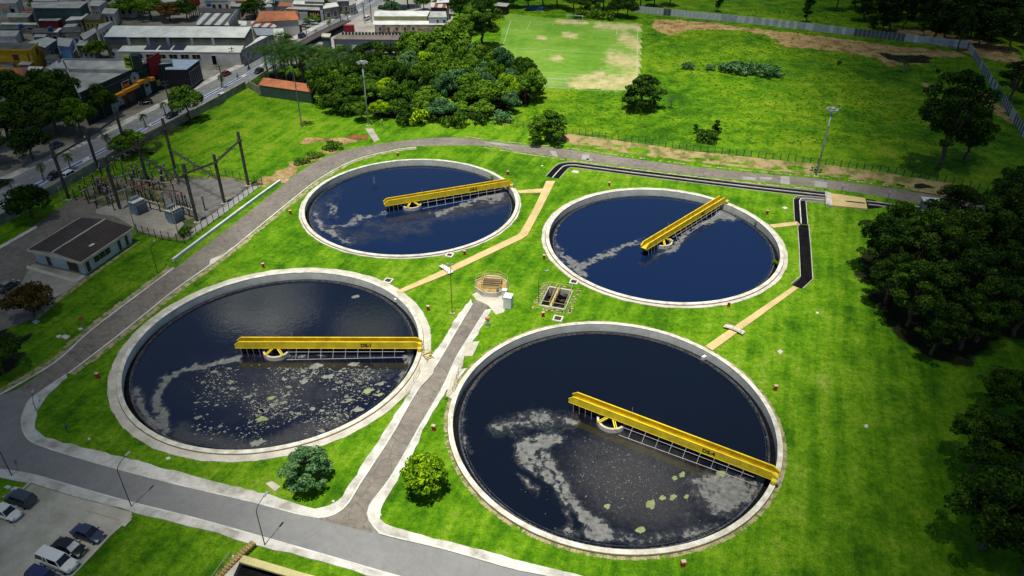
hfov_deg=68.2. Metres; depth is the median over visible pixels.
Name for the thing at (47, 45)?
grey roof house
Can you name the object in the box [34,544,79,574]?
car
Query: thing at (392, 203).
scraper bridge
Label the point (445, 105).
broadleaf tree
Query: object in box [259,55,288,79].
palm tree
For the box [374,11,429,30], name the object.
row houses
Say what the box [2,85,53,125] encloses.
street tree
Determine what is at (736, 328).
foot crossing
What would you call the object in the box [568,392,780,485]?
scraper bridge
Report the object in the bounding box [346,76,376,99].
broadleaf tree
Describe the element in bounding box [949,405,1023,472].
tall tree
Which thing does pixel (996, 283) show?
tall tree
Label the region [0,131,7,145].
street tree
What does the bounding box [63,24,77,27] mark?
house
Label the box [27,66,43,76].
white strip house
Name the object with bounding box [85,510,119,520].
parking line
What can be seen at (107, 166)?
concrete pole
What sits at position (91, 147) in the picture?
concrete pole
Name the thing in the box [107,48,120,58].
mossy house
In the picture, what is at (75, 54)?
house
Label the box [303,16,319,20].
town tree
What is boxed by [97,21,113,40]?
row house
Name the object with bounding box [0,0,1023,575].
ground
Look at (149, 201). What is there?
busbar rack
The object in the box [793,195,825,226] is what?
open channel
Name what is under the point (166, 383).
water
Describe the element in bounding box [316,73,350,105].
broadleaf tree
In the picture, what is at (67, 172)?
car
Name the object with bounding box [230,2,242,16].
house
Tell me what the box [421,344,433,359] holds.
access steps
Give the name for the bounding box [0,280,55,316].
russet tree
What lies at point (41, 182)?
cycle lane
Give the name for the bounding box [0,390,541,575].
road
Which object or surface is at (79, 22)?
house
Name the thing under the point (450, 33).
broadleaf tree
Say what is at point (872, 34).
panel wall
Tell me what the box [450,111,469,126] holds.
shrub
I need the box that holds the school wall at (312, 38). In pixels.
[289,20,350,49]
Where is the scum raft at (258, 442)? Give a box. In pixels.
[250,438,265,446]
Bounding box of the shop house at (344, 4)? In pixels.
[337,0,349,13]
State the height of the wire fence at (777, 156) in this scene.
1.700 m
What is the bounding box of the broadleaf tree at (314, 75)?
[303,66,333,90]
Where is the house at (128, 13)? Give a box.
[118,3,136,16]
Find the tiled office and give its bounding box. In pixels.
[27,217,133,273]
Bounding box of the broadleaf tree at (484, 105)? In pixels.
[467,99,494,114]
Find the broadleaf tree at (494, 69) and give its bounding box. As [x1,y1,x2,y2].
[482,60,507,79]
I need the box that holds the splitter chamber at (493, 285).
[475,270,507,297]
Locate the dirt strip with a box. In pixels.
[555,133,953,195]
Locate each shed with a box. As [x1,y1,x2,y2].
[31,1,89,27]
[38,18,62,27]
[196,9,238,26]
[251,21,278,38]
[258,77,314,103]
[494,2,509,14]
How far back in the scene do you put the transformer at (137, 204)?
156.00 m
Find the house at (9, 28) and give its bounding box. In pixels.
[0,26,23,41]
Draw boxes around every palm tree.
[248,44,276,77]
[259,47,280,74]
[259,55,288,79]
[267,40,286,68]
[268,0,279,10]
[270,46,291,80]
[273,32,285,40]
[276,38,297,50]
[276,50,296,77]
[276,50,304,81]
[280,41,303,70]
[285,65,302,126]
[287,43,314,71]
[287,51,310,82]
[297,54,321,82]
[301,58,325,69]
[307,42,329,56]
[307,49,327,65]
[312,47,337,64]
[318,59,342,69]
[324,51,350,66]
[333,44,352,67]
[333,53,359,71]
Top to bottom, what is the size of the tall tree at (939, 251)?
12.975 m
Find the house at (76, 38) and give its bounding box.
[65,33,80,45]
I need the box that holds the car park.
[0,484,131,575]
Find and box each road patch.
[486,142,511,145]
[550,151,557,156]
[582,154,589,159]
[743,177,755,179]
[780,176,789,183]
[814,181,827,187]
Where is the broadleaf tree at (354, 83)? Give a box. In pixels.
[339,73,368,96]
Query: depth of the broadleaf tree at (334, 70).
216.10 m
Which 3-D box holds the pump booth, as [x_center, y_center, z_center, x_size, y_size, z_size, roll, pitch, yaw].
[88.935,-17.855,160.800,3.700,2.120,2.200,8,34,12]
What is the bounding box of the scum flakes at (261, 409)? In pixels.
[191,364,389,445]
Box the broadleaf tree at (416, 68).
[409,60,427,86]
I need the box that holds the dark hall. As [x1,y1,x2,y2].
[165,59,203,89]
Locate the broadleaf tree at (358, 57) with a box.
[348,52,370,72]
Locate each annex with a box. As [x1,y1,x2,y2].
[238,20,246,26]
[241,35,271,66]
[253,28,273,43]
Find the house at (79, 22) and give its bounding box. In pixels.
[65,13,87,31]
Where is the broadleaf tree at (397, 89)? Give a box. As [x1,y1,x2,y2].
[384,80,412,102]
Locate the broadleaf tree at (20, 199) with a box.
[0,184,51,218]
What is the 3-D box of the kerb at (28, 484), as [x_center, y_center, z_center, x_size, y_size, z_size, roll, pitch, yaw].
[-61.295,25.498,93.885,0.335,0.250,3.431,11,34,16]
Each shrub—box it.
[178,226,191,235]
[293,157,310,165]
[306,151,323,158]
[313,89,332,106]
[321,140,342,149]
[334,101,351,114]
[396,115,408,125]
[408,107,429,124]
[439,115,451,126]
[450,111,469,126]
[470,111,488,124]
[490,109,514,122]
[571,8,587,17]
[579,6,592,13]
[586,8,602,18]
[601,9,616,19]
[681,62,695,69]
[696,128,718,141]
[704,64,715,70]
[717,60,741,71]
[736,61,761,74]
[755,63,784,76]
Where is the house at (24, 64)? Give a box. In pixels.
[18,62,33,67]
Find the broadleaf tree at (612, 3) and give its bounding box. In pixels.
[607,0,622,15]
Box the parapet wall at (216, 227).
[172,180,280,261]
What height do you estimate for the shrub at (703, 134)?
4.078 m
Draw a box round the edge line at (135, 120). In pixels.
[14,2,361,178]
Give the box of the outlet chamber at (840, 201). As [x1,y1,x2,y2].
[824,188,866,209]
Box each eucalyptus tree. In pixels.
[879,0,906,31]
[900,0,920,29]
[914,0,933,29]
[921,0,957,36]
[938,3,968,38]
[950,5,974,39]
[953,7,979,49]
[974,13,992,46]
[979,10,1008,48]
[981,7,1015,37]
[999,6,1023,50]
[1006,1,1023,36]
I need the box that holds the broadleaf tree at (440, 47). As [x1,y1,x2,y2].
[424,39,452,56]
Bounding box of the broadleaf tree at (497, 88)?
[476,79,511,110]
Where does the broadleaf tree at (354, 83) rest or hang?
on the ground at (854, 496)
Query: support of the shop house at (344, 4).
on the town ground at (68, 135)
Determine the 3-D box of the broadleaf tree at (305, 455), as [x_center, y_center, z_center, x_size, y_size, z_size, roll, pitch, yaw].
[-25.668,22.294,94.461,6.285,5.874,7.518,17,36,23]
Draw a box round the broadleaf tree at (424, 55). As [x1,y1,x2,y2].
[418,51,432,60]
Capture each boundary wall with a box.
[0,81,245,225]
[248,81,260,93]
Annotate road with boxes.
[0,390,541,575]
[14,137,989,394]
[315,300,487,532]
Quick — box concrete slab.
[266,481,280,491]
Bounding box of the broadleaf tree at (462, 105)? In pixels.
[451,100,467,112]
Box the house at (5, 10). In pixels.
[0,6,10,18]
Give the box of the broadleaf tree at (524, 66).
[515,56,540,91]
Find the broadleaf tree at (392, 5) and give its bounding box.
[380,0,401,10]
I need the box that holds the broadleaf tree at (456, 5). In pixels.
[449,0,468,15]
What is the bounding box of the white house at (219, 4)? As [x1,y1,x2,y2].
[204,0,228,8]
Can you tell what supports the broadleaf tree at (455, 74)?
on the ground at (854, 496)
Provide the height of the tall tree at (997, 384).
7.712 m
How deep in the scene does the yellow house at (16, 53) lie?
234.31 m
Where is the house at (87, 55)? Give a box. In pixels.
[80,50,99,58]
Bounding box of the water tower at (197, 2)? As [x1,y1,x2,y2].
[187,0,199,17]
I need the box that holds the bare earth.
[345,135,367,139]
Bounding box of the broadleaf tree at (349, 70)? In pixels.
[333,64,360,76]
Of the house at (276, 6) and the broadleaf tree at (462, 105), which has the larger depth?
the house at (276, 6)
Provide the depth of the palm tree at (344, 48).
225.32 m
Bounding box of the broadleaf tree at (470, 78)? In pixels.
[455,72,479,100]
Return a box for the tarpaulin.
[527,7,543,10]
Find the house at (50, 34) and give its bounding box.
[31,28,62,41]
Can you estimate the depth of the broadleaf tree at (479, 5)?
254.38 m
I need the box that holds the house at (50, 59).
[45,54,60,65]
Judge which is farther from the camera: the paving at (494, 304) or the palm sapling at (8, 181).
the palm sapling at (8, 181)
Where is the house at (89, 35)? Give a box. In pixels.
[80,27,97,41]
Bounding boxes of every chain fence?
[135,224,182,242]
[176,164,262,184]
[182,180,261,242]
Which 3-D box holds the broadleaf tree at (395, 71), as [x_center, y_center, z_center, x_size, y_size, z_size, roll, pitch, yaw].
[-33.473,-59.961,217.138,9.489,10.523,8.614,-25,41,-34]
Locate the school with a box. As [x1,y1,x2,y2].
[333,34,416,52]
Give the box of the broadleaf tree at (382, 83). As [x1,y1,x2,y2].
[376,77,390,100]
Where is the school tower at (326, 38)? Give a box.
[321,33,331,50]
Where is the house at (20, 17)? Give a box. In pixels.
[6,13,34,22]
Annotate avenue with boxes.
[0,0,383,213]
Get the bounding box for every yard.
[0,198,132,330]
[21,264,84,296]
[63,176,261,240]
[96,200,183,236]
[160,179,249,219]
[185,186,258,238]
[269,0,453,70]
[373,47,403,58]
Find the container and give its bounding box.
[343,24,354,31]
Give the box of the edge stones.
[465,136,888,190]
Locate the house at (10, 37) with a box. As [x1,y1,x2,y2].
[0,31,22,42]
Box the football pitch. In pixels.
[497,14,642,89]
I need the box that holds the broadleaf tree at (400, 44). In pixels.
[393,30,414,49]
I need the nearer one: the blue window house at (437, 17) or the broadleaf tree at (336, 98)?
the broadleaf tree at (336, 98)
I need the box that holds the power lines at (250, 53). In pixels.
[168,6,360,81]
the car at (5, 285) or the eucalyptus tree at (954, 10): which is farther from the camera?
the eucalyptus tree at (954, 10)
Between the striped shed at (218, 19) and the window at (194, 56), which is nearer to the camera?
the window at (194, 56)
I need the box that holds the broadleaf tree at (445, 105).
[425,97,456,117]
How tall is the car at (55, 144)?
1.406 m
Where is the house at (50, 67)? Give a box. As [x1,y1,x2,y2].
[46,60,60,72]
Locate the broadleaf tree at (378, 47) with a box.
[347,41,398,61]
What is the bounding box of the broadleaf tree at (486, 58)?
[479,55,492,65]
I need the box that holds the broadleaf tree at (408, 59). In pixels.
[397,49,418,67]
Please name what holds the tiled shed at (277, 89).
on the ground at (854, 496)
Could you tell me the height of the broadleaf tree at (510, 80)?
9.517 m
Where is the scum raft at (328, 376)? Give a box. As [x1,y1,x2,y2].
[322,374,334,378]
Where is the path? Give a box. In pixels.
[366,129,379,142]
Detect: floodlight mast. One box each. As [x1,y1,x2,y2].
[356,60,369,125]
[813,107,838,176]
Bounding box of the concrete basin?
[212,540,313,575]
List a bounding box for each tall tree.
[856,212,916,265]
[869,251,912,304]
[875,201,921,250]
[886,259,958,325]
[900,206,967,262]
[914,299,971,355]
[917,68,1002,170]
[925,184,987,236]
[925,234,983,283]
[932,246,1006,305]
[943,460,1023,551]
[945,195,1023,246]
[948,291,1010,349]
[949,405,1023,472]
[955,109,1001,160]
[957,275,1023,342]
[967,242,1023,288]
[976,365,1023,413]
[978,176,1023,242]
[990,493,1023,575]
[993,274,1023,336]
[994,165,1023,209]
[996,408,1023,469]
[998,60,1023,101]
[1011,378,1023,404]
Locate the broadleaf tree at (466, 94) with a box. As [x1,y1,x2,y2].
[451,83,480,101]
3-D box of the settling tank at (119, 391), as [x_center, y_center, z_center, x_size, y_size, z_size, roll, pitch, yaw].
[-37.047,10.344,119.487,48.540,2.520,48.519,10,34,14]
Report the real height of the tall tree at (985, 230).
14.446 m
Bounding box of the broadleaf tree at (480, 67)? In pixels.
[474,60,486,73]
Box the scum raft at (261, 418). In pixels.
[255,416,268,422]
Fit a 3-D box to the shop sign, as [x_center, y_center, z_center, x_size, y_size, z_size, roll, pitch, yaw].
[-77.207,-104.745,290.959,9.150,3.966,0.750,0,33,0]
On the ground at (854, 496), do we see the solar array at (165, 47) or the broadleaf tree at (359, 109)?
the broadleaf tree at (359, 109)
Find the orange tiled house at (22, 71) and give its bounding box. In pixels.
[0,67,27,76]
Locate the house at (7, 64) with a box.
[0,62,14,66]
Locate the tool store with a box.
[52,52,172,125]
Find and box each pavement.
[0,0,363,178]
[0,470,391,575]
[23,299,471,515]
[369,309,580,575]
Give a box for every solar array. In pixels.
[144,45,158,49]
[158,45,172,49]
[172,45,186,49]
[342,32,405,34]
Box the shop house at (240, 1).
[235,0,256,14]
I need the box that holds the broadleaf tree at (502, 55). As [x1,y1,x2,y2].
[490,47,514,67]
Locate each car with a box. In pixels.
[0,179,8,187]
[0,279,19,292]
[0,502,23,522]
[2,488,37,509]
[23,563,60,575]
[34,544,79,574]
[45,170,62,179]
[48,141,64,148]
[50,536,87,558]
[62,169,75,177]
[69,523,105,544]
[138,98,152,104]
[165,111,178,118]
[221,70,231,75]
[253,67,263,73]
[298,32,305,37]
[300,23,309,27]
[308,19,318,24]
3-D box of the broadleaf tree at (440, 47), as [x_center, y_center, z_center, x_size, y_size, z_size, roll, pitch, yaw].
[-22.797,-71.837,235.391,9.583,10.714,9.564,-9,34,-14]
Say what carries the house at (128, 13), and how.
on the town ground at (68, 135)
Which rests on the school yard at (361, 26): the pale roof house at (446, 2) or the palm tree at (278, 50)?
the pale roof house at (446, 2)
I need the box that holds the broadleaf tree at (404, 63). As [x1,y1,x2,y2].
[396,61,411,84]
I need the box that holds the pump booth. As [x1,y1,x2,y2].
[919,196,939,209]
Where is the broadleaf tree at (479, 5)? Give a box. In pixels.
[465,0,503,44]
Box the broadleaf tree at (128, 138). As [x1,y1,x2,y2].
[105,129,148,155]
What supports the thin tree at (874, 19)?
on the ground at (854, 496)
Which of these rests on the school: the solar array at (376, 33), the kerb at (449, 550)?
the solar array at (376, 33)
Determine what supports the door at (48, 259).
in the tiled office
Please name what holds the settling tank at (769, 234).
on the ground at (854, 496)
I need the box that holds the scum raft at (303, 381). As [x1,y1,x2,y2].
[300,379,307,383]
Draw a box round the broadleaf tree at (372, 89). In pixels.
[358,82,384,106]
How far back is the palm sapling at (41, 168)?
168.58 m
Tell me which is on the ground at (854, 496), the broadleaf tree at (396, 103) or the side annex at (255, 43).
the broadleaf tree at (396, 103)
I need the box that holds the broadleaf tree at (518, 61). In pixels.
[508,56,537,74]
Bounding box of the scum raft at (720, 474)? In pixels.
[716,471,724,476]
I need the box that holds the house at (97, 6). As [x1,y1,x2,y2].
[89,0,106,16]
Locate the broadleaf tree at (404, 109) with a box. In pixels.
[393,103,418,116]
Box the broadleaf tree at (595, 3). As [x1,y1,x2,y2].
[577,0,600,6]
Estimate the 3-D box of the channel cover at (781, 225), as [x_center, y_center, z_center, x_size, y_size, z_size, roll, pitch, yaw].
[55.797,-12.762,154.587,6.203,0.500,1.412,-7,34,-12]
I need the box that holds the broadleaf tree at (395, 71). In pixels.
[380,61,413,81]
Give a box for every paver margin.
[0,267,171,392]
[32,241,138,320]
[70,148,416,375]
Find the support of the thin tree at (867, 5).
on the ground at (854, 496)
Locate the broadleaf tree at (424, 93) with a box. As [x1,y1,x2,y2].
[408,85,442,103]
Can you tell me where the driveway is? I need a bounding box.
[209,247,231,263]
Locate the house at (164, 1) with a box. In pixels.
[161,0,178,14]
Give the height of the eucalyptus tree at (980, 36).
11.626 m
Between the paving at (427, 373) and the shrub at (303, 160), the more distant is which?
the shrub at (303, 160)
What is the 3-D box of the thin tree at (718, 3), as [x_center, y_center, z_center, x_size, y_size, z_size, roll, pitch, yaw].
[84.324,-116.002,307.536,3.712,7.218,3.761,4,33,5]
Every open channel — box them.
[546,162,824,199]
[791,223,812,288]
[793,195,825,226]
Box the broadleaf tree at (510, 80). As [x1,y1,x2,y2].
[498,73,520,104]
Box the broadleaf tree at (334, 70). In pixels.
[327,69,337,74]
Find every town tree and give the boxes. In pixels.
[81,40,111,58]
[107,0,146,10]
[132,0,162,18]
[153,1,181,21]
[174,0,196,19]
[239,0,266,17]
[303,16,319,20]
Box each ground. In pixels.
[0,0,356,176]
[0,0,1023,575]
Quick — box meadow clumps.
[488,9,1023,145]
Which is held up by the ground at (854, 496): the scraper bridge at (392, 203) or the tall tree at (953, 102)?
the tall tree at (953, 102)
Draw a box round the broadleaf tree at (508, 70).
[505,68,516,73]
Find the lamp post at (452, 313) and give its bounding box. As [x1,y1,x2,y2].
[446,263,454,314]
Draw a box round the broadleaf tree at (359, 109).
[351,101,369,120]
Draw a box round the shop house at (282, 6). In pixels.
[278,2,291,10]
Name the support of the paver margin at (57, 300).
on the ground at (854, 496)
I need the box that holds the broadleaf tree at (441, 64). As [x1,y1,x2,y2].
[426,57,448,73]
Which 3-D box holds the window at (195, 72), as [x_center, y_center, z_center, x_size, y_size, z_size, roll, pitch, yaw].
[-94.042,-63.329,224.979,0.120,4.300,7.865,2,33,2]
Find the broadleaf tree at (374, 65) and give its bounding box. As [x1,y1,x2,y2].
[358,56,383,75]
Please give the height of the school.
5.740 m
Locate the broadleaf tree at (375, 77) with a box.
[364,73,386,82]
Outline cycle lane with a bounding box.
[2,0,375,203]
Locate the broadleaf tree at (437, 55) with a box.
[428,52,447,61]
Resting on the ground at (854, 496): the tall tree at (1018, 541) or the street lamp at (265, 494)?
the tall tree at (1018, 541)
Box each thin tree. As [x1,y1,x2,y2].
[712,120,722,135]
[715,0,723,11]
[802,0,815,21]
[853,0,878,21]
[868,15,878,29]
[879,8,890,30]
[921,14,931,35]
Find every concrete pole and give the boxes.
[50,147,72,200]
[84,131,99,170]
[103,157,123,210]
[114,110,130,155]
[134,139,152,188]
[161,118,179,179]
[181,163,200,223]
[212,154,226,204]
[236,131,251,186]
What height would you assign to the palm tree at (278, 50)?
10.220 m
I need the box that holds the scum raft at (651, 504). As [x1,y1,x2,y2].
[646,499,654,509]
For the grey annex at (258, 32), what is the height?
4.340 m
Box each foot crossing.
[439,261,452,273]
[723,321,744,334]
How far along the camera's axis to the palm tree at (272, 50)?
231.60 m
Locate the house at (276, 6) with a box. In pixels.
[266,0,278,10]
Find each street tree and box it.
[0,69,34,100]
[0,101,34,139]
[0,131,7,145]
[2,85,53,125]
[6,126,53,159]
[9,67,58,96]
[26,95,67,133]
[44,77,80,100]
[47,69,68,81]
[53,97,98,135]
[87,83,117,118]
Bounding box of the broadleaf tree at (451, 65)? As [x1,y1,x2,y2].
[431,59,456,69]
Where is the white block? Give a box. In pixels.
[273,28,285,47]
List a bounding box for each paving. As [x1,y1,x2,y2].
[419,356,435,386]
[446,368,466,398]
[461,341,478,356]
[472,292,504,314]
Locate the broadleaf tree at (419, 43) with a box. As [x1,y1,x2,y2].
[404,30,439,53]
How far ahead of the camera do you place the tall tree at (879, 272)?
126.12 m
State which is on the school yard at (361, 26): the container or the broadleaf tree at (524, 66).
the container
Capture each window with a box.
[11,54,20,60]
[93,246,111,263]
[160,54,166,58]
[168,54,177,58]
[180,54,189,58]
[189,64,202,86]
[191,54,200,58]
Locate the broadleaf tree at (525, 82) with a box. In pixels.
[511,74,544,103]
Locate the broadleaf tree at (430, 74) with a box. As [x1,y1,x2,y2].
[418,65,440,101]
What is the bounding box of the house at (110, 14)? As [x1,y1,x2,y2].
[101,8,120,25]
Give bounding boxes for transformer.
[128,194,147,215]
[164,203,184,223]
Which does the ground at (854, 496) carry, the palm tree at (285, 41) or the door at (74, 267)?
the palm tree at (285, 41)
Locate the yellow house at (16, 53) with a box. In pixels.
[0,42,43,67]
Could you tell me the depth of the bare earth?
192.54 m
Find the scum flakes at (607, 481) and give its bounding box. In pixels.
[535,427,699,534]
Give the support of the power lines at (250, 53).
attached to the utility pole at (165, 88)
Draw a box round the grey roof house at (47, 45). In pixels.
[28,37,60,63]
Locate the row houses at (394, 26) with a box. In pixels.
[373,20,447,33]
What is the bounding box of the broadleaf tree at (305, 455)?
[276,445,334,492]
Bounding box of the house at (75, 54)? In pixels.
[72,49,79,58]
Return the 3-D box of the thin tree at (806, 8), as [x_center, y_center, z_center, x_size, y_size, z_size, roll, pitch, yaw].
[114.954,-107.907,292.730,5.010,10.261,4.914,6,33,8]
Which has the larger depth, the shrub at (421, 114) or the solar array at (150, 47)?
the solar array at (150, 47)
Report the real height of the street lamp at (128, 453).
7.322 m
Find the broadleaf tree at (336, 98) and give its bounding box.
[318,90,343,112]
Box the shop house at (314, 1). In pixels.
[304,0,323,12]
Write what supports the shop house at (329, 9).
on the town ground at (68, 135)
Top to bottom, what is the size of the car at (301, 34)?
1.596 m
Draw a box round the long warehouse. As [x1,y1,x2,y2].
[103,26,253,64]
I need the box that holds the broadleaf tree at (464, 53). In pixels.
[449,46,476,62]
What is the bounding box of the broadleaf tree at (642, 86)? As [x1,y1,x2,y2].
[620,74,666,108]
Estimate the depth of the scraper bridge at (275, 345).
118.17 m
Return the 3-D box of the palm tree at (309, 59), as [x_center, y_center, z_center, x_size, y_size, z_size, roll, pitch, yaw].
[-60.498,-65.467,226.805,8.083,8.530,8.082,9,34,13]
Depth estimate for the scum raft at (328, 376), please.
114.61 m
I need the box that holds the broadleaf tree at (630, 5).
[615,0,639,17]
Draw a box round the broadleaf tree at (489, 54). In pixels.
[482,50,499,61]
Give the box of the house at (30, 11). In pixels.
[21,9,36,22]
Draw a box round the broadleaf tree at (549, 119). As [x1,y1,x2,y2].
[527,109,568,141]
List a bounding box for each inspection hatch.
[383,277,393,283]
[445,252,453,257]
[552,315,563,321]
[569,279,578,284]
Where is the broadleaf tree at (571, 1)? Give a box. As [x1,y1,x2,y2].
[566,0,577,10]
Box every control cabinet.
[501,288,506,299]
[503,292,513,309]
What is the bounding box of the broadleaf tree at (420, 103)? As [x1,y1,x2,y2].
[414,100,430,109]
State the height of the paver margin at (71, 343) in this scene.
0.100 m
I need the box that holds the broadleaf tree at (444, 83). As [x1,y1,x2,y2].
[432,72,456,97]
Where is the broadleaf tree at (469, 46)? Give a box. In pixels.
[454,43,475,52]
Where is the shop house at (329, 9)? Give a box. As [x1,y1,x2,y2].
[323,2,339,20]
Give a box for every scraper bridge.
[234,332,423,360]
[383,179,514,211]
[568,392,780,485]
[640,196,728,254]
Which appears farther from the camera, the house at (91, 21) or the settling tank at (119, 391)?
the house at (91, 21)
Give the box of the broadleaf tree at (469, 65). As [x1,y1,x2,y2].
[454,57,482,72]
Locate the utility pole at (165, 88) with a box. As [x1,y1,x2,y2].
[160,80,170,110]
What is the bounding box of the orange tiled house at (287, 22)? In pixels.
[255,11,299,35]
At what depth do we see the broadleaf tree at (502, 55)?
226.06 m
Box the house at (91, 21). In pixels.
[83,14,103,30]
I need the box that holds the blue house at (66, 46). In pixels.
[57,37,74,58]
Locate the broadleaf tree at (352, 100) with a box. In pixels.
[343,95,363,112]
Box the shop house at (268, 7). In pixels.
[261,4,272,10]
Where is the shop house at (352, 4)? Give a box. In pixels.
[348,0,356,15]
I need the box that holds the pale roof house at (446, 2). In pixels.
[436,0,448,19]
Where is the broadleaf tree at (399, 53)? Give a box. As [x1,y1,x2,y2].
[392,47,421,60]
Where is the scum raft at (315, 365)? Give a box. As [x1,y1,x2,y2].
[309,363,322,368]
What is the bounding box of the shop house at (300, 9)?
[286,5,320,20]
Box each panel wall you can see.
[633,6,773,25]
[773,19,968,48]
[967,41,1023,137]
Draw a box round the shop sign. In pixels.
[299,10,323,21]
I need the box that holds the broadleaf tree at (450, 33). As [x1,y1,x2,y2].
[424,21,471,53]
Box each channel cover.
[397,181,554,292]
[517,188,542,193]
[705,286,797,350]
[770,221,799,228]
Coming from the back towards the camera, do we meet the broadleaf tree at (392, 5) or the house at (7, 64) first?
the broadleaf tree at (392, 5)
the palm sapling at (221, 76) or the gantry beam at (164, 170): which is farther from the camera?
the palm sapling at (221, 76)
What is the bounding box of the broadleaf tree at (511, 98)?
[500,89,521,112]
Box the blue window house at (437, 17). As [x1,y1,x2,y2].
[428,11,446,25]
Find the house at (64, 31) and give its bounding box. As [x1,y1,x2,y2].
[58,28,81,39]
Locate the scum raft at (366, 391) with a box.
[363,389,374,393]
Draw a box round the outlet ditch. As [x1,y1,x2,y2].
[866,199,946,213]
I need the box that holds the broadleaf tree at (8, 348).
[0,336,21,373]
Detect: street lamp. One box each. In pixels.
[117,451,131,506]
[256,491,267,544]
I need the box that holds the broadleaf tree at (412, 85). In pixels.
[401,79,418,101]
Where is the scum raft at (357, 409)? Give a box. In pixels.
[353,407,363,411]
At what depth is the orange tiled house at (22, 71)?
221.63 m
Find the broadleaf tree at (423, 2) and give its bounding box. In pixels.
[413,0,430,10]
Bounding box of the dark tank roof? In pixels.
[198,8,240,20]
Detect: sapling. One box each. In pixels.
[3,178,14,189]
[36,163,45,179]
[62,153,72,169]
[100,134,109,149]
[139,114,146,126]
[158,102,166,114]
[217,74,224,87]
[898,59,909,71]
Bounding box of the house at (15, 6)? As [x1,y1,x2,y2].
[0,0,23,16]
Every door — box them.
[45,256,53,266]
[66,261,80,272]
[84,260,91,272]
[116,240,122,251]
[123,235,129,246]
[126,95,133,105]
[211,55,217,64]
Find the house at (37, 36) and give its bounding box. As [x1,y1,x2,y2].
[33,34,46,39]
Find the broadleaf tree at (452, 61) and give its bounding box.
[445,57,461,67]
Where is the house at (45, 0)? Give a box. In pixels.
[33,0,58,1]
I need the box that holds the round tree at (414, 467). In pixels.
[399,452,448,494]
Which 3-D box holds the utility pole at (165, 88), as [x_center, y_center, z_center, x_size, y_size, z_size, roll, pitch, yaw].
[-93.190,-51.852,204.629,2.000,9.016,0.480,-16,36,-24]
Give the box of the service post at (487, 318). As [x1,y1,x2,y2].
[485,316,489,326]
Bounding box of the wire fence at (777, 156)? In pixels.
[498,118,1013,197]
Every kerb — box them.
[0,226,36,248]
[0,267,174,394]
[0,469,398,575]
[21,303,472,518]
[21,482,30,489]
[26,265,84,281]
[68,147,415,373]
[70,516,132,575]
[367,310,552,575]
[444,365,463,396]
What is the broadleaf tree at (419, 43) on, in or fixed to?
on the ground at (854, 496)
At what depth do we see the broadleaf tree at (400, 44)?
246.19 m
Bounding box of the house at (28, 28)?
[0,23,37,33]
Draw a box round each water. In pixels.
[130,281,412,449]
[310,167,510,254]
[460,333,768,548]
[554,196,773,301]
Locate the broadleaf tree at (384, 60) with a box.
[375,54,395,75]
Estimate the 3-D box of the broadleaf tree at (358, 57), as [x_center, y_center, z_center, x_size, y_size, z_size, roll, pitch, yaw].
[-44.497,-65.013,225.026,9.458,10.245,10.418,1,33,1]
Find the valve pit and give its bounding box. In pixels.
[532,282,580,314]
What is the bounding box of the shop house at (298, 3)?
[292,0,323,13]
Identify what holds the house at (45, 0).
on the town ground at (68, 135)
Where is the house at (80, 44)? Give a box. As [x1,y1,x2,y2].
[76,40,87,57]
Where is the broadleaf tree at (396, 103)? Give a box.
[387,98,410,111]
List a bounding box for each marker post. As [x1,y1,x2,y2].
[94,372,99,378]
[681,559,686,567]
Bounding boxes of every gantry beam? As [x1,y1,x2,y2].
[55,138,87,155]
[89,118,116,136]
[107,144,137,162]
[138,125,163,144]
[139,156,185,184]
[169,149,216,178]
[187,162,214,172]
[216,141,239,160]
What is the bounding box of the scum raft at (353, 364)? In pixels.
[348,362,359,365]
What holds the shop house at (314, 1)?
on the town ground at (68, 135)
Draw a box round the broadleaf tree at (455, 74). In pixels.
[448,68,467,90]
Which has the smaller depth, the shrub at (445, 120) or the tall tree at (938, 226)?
the tall tree at (938, 226)
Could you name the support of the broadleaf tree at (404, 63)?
on the ground at (854, 496)
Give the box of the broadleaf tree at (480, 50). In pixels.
[469,40,490,58]
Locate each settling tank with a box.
[107,268,430,462]
[299,159,520,258]
[443,321,786,560]
[541,187,787,308]
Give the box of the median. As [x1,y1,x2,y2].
[0,0,377,204]
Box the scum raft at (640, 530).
[635,527,644,532]
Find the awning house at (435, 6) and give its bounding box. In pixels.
[430,2,446,14]
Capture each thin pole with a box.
[58,186,69,219]
[121,182,137,236]
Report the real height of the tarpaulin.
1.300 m
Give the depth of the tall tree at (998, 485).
82.87 m
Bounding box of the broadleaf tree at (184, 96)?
[167,84,204,120]
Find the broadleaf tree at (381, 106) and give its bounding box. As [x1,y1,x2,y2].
[367,99,389,117]
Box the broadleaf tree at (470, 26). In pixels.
[450,5,486,38]
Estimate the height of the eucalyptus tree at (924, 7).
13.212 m
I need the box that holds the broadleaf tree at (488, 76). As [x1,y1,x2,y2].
[476,72,496,89]
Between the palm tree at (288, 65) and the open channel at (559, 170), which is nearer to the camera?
the open channel at (559, 170)
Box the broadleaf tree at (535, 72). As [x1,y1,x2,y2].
[523,68,546,97]
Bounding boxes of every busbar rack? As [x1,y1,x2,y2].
[79,170,127,198]
[90,180,139,208]
[127,175,175,189]
[139,193,160,211]
[181,200,195,216]
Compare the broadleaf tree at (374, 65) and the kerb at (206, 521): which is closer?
the kerb at (206, 521)
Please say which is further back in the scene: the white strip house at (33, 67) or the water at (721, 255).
the white strip house at (33, 67)
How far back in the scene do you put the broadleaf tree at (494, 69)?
214.94 m

